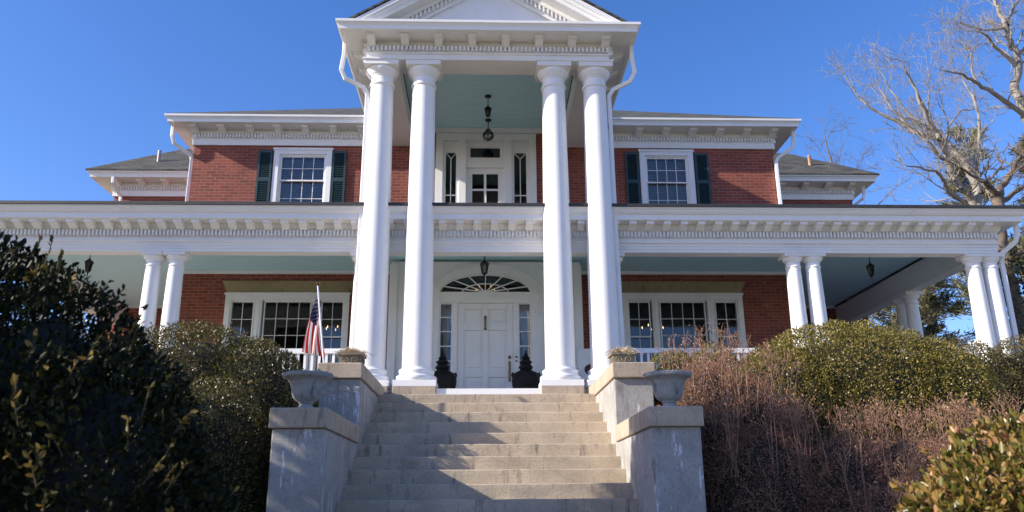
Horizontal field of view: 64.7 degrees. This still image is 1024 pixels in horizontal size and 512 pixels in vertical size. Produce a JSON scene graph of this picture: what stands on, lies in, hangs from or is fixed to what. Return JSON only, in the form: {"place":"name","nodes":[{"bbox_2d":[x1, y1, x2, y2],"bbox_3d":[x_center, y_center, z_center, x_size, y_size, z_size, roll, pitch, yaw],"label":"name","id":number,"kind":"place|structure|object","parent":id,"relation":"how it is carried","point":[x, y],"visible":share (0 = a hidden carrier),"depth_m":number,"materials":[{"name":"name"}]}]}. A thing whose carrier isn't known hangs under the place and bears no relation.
{"place":"outdoors","nodes":[
{"label":"outdoors","id":0,"kind":"place"},
{"bbox_2d":[0,0,1023,343],"label":"sky","id":1,"kind":"structure","parent":0,"point":[84,84],"materials":[{"name":"blue"}]},
{"bbox_2d":[576,349,590,382],"bbox_3d":[1.484,2.225,15.209,0.620,1.099,0.933,-2,-17,6],"label":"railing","id":2,"kind":"object","parent":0,"point":[583,358],"visible":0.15,"depth_m":15.57,"materials":[{"name":"white paint"}]},
{"bbox_3d":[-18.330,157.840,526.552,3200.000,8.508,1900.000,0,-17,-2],"label":"ground","id":3,"kind":"structure","parent":0,"visible":0},
{"bbox_2d":[0,231,239,511],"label":"holly bush","id":4,"kind":"object","parent":3,"relation":"on","point":[80,431],"visible":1,"depth_m":3.24,"materials":[{"name":"green plant"}]},
{"bbox_2d":[65,317,317,511],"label":"boxwood bush","id":5,"kind":"object","parent":3,"relation":"on","point":[239,395],"visible":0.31,"depth_m":9.30,"materials":[{"name":"green plant"}]},
{"bbox_2d":[266,362,705,511],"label":"staircase","id":6,"kind":"structure","parent":3,"relation":"on","point":[359,438],"depth_m":9.66,"materials":[{"name":"concrete"}]},
{"bbox_2d":[282,370,333,406],"bbox_3d":[-2.183,1.450,8.603,0.537,0.405,0.537,0,-17,-2],"label":"urn","id":7,"kind":"object","parent":6,"relation":"on","point":[307,386],"visible":0.88,"depth_m":8.48,"materials":[{"name":"stone"}]},
{"bbox_2d":[302,281,324,362],"bbox_3d":[-2.841,1.338,11.751,0.254,1.930,0.484,15,-23,-41],"label":"flag","id":8,"kind":"object","parent":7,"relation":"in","point":[313,341],"visible":1,"depth_m":11.83,"materials":[{"name":"multicoloured fabric"}]},
{"bbox_2d":[333,346,372,363],"bbox_3d":[-2.181,1.394,11.035,0.593,0.288,0.612,0,-17,-2],"label":"planter box","id":9,"kind":"object","parent":6,"relation":"on","point":[348,354],"visible":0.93,"depth_m":10.88,"materials":[{"name":"stone"}]},
{"bbox_2d":[602,346,641,363],"bbox_3d":[1.506,1.402,11.155,0.614,0.288,0.581,0,-17,-2],"label":"planter box","id":10,"kind":"object","parent":6,"relation":"on","point":[624,354],"visible":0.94,"depth_m":11.01,"materials":[{"name":"stone"}]},
{"bbox_2d":[643,370,691,405],"bbox_3d":[1.690,1.464,8.734,0.537,0.405,0.537,0,-17,-2],"label":"urn","id":11,"kind":"object","parent":6,"relation":"on","point":[668,387],"visible":0.89,"depth_m":8.61,"materials":[{"name":"stone"}]},
{"bbox_2d":[0,0,1023,393],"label":"house","id":12,"kind":"structure","parent":3,"relation":"on","point":[574,206],"depth_m":15.44,"materials":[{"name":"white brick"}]},
{"bbox_2d":[84,255,93,275],"bbox_3d":[-8.198,0.132,15.678,0.188,0.536,0.162,0,-17,-2],"label":"hanging lantern","id":13,"kind":"object","parent":12,"relation":"hanging from","point":[89,262],"visible":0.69,"depth_m":15.65,"materials":[{"name":"black metal"}]},
{"bbox_2d":[221,292,350,370],"bbox_3d":[-4.743,1.617,16.941,2.680,1.725,0.211,0,-17,-2],"label":"window","id":14,"kind":"structure","parent":12,"relation":"in","point":[259,300],"depth_m":17.07,"materials":[{"name":"white paint"}]},
{"bbox_2d":[270,147,332,201],"bbox_3d":[-4.664,-1.601,17.946,1.370,1.665,0.252,0,-17,-2],"label":"window","id":15,"kind":"structure","parent":12,"relation":"in","point":[280,153],"depth_m":18.05,"materials":[{"name":"white paint"}]},
{"bbox_2d":[326,303,340,335],"bbox_3d":[-4.208,1.451,19.199,0.400,1.010,0.384,0,-17,-2],"label":"chandelier","id":16,"kind":"object","parent":12,"relation":"hanging from","point":[334,333],"visible":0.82,"depth_m":19.07,"materials":[{"name":"black metal"}]},
{"bbox_2d":[434,351,456,388],"bbox_3d":[-1.290,2.237,14.963,0.511,0.974,0.510,-7,-18,21],"label":"potted topiary","id":17,"kind":"object","parent":12,"relation":"on","point":[446,378],"visible":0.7,"depth_m":14.79,"materials":[{"name":"black ceramic"}]},
{"bbox_2d":[480,256,488,278],"bbox_3d":[-0.537,0.144,15.784,0.200,0.611,0.173,0,-17,-2],"label":"hanging lantern","id":18,"kind":"object","parent":12,"relation":"hanging from","point":[484,262],"visible":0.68,"depth_m":15.74,"materials":[{"name":"black metal"}]},
{"bbox_2d":[457,303,512,388],"bbox_3d":[-0.531,1.961,16.055,1.116,2.103,0.124,0,-17,-2],"label":"front door","id":19,"kind":"structure","parent":12,"relation":"in","point":[484,330],"depth_m":16.13,"materials":[{"name":"white paint"}]},
{"bbox_2d":[466,169,503,202],"bbox_3d":[-0.600,-1.150,18.012,0.860,1.700,0.050,0,-17,-2],"label":"balcony door","id":20,"kind":"structure","parent":12,"relation":"in","point":[469,172],"depth_m":18.14,"materials":[{"name":"white paint"}]},
{"bbox_2d":[484,94,491,118],"bbox_3d":[-0.501,-3.093,16.876,0.170,0.542,0.150,0,-17,-2],"label":"hanging lantern","id":21,"kind":"object","parent":12,"relation":"hanging from","point":[487,108],"visible":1,"depth_m":16.87,"materials":[{"name":"black metal"}]},
{"bbox_2d":[483,119,493,140],"bbox_3d":[-0.528,-2.789,17.933,0.250,0.510,0.250,0,-17,-2],"label":"globe light","id":22,"kind":"object","parent":12,"relation":"hanging from","point":[488,131],"visible":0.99,"depth_m":17.96,"materials":[{"name":"black metal"}]},
{"bbox_2d":[511,351,540,387],"bbox_3d":[0.259,2.241,15.016,0.511,0.974,0.510,8,-19,-24],"label":"potted topiary","id":23,"kind":"object","parent":12,"relation":"on","point":[525,376],"visible":0.78,"depth_m":14.83,"materials":[{"name":"black ceramic"}]},
{"bbox_2d":[638,149,696,203],"bbox_3d":[3.502,-1.589,18.227,1.310,1.685,0.252,0,-17,-2],"label":"window","id":24,"kind":"structure","parent":12,"relation":"in","point":[644,154],"depth_m":18.32,"materials":[{"name":"white paint"}]},
{"bbox_2d":[622,293,746,366],"bbox_3d":[3.672,1.639,17.228,2.680,1.725,0.211,0,-17,-2],"label":"window","id":25,"kind":"structure","parent":12,"relation":"in","point":[710,299],"depth_m":17.34,"materials":[{"name":"white paint"}]},
{"bbox_2d":[866,258,874,279],"bbox_3d":[7.173,0.196,16.194,0.188,0.586,0.162,0,-17,-2],"label":"hanging lantern","id":26,"kind":"object","parent":12,"relation":"hanging from","point":[870,268],"visible":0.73,"depth_m":16.15,"materials":[{"name":"black metal"}]},
{"bbox_2d":[649,339,741,405],"bbox_3d":[2.578,2.297,11.431,1.813,2.266,1.108,0,-17,-2],"label":"boxwood bush","id":27,"kind":"object","parent":3,"relation":"on","point":[660,367],"visible":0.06,"depth_m":11.52,"materials":[{"name":"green plant"}]},
{"bbox_2d":[652,319,842,511],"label":"bare shrub","id":28,"kind":"object","parent":3,"relation":"on","point":[745,430],"visible":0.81,"depth_m":8.74,"materials":[{"name":"brown plant"}]},
{"bbox_2d":[786,102,911,204],"bbox_3d":[16.607,-0.716,38.529,6.603,14.640,3.227,0,-17,-2],"label":"bare tree","id":29,"kind":"object","parent":3,"relation":"on","point":[830,159],"visible":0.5,"depth_m":39.64,"materials":[{"name":"brown plant"}]},
{"bbox_2d":[730,318,1018,453],"bbox_3d":[4.629,2.377,10.627,3.976,3.206,2.649,0,-17,-2],"label":"boxwood bush","id":30,"kind":"object","parent":3,"relation":"on","point":[863,368],"visible":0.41,"depth_m":10.19,"materials":[{"name":"green plant"}]},
{"bbox_2d":[765,387,1023,511],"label":"bare shrub","id":31,"kind":"object","parent":3,"relation":"on","point":[860,478],"visible":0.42,"depth_m":8.43,"materials":[{"name":"brown plant"}]},
{"bbox_2d":[868,282,958,348],"bbox_3d":[16.427,2.524,34.642,4.594,8.107,4.226,12,-21,-36],"label":"pine tree","id":32,"kind":"object","parent":3,"relation":"on","point":[934,315],"visible":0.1,"depth_m":33.80,"materials":[{"name":"green plant"}]},
{"bbox_2d":[879,286,959,346],"bbox_3d":[19.030,3.355,39.274,5.015,7.996,4.935,-13,-21,35],"label":"pine tree","id":33,"kind":"object","parent":3,"relation":"on","point":[945,315],"visible":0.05,"depth_m":38.88,"materials":[{"name":"green plant"}]},
{"bbox_2d":[821,21,1023,204],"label":"bare tree","id":34,"kind":"object","parent":3,"relation":"on","point":[934,134],"visible":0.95,"depth_m":28.15,"materials":[{"name":"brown plant"}]},
{"bbox_2d":[871,279,975,347],"bbox_3d":[18.111,2.498,35.947,5.049,8.493,4.082,7,-18,-22],"label":"pine tree","id":35,"kind":"object","parent":3,"relation":"on","point":[938,299],"visible":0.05,"depth_m":35.08,"materials":[{"name":"green plant"}]},
{"bbox_2d":[889,400,1023,511],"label":"bush","id":36,"kind":"object","parent":3,"relation":"on","point":[951,481],"visible":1,"depth_m":3.46,"materials":[{"name":"green plant"}]},
{"bbox_2d":[912,126,1023,348],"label":"ivy clad tree","id":37,"kind":"object","parent":3,"relation":"on","point":[999,198],"visible":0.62,"depth_m":23.32,"materials":[{"name":"green plant"}]},
{"bbox_2d":[915,0,1023,123],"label":"bare tree","id":38,"kind":"object","parent":3,"relation":"on","point":[1015,92],"visible":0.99,"depth_m":28.38,"materials":[{"name":"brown plant"}]},
{"bbox_2d":[927,121,1023,319],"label":"pine tree","id":39,"kind":"object","parent":3,"relation":"on","point":[956,308],"visible":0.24,"depth_m":34.37,"materials":[{"name":"green plant"}]},
{"bbox_2d":[935,334,1023,421],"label":"boxwood bush","id":40,"kind":"object","parent":3,"relation":"on","point":[1008,368],"visible":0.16,"depth_m":11.99,"materials":[{"name":"green plant"}]},
{"bbox_2d":[1006,131,1023,275],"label":"pine tree","id":41,"kind":"object","parent":3,"relation":"on","point":[1021,201],"visible":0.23,"depth_m":34.67,"materials":[{"name":"green plant"}]}
]}

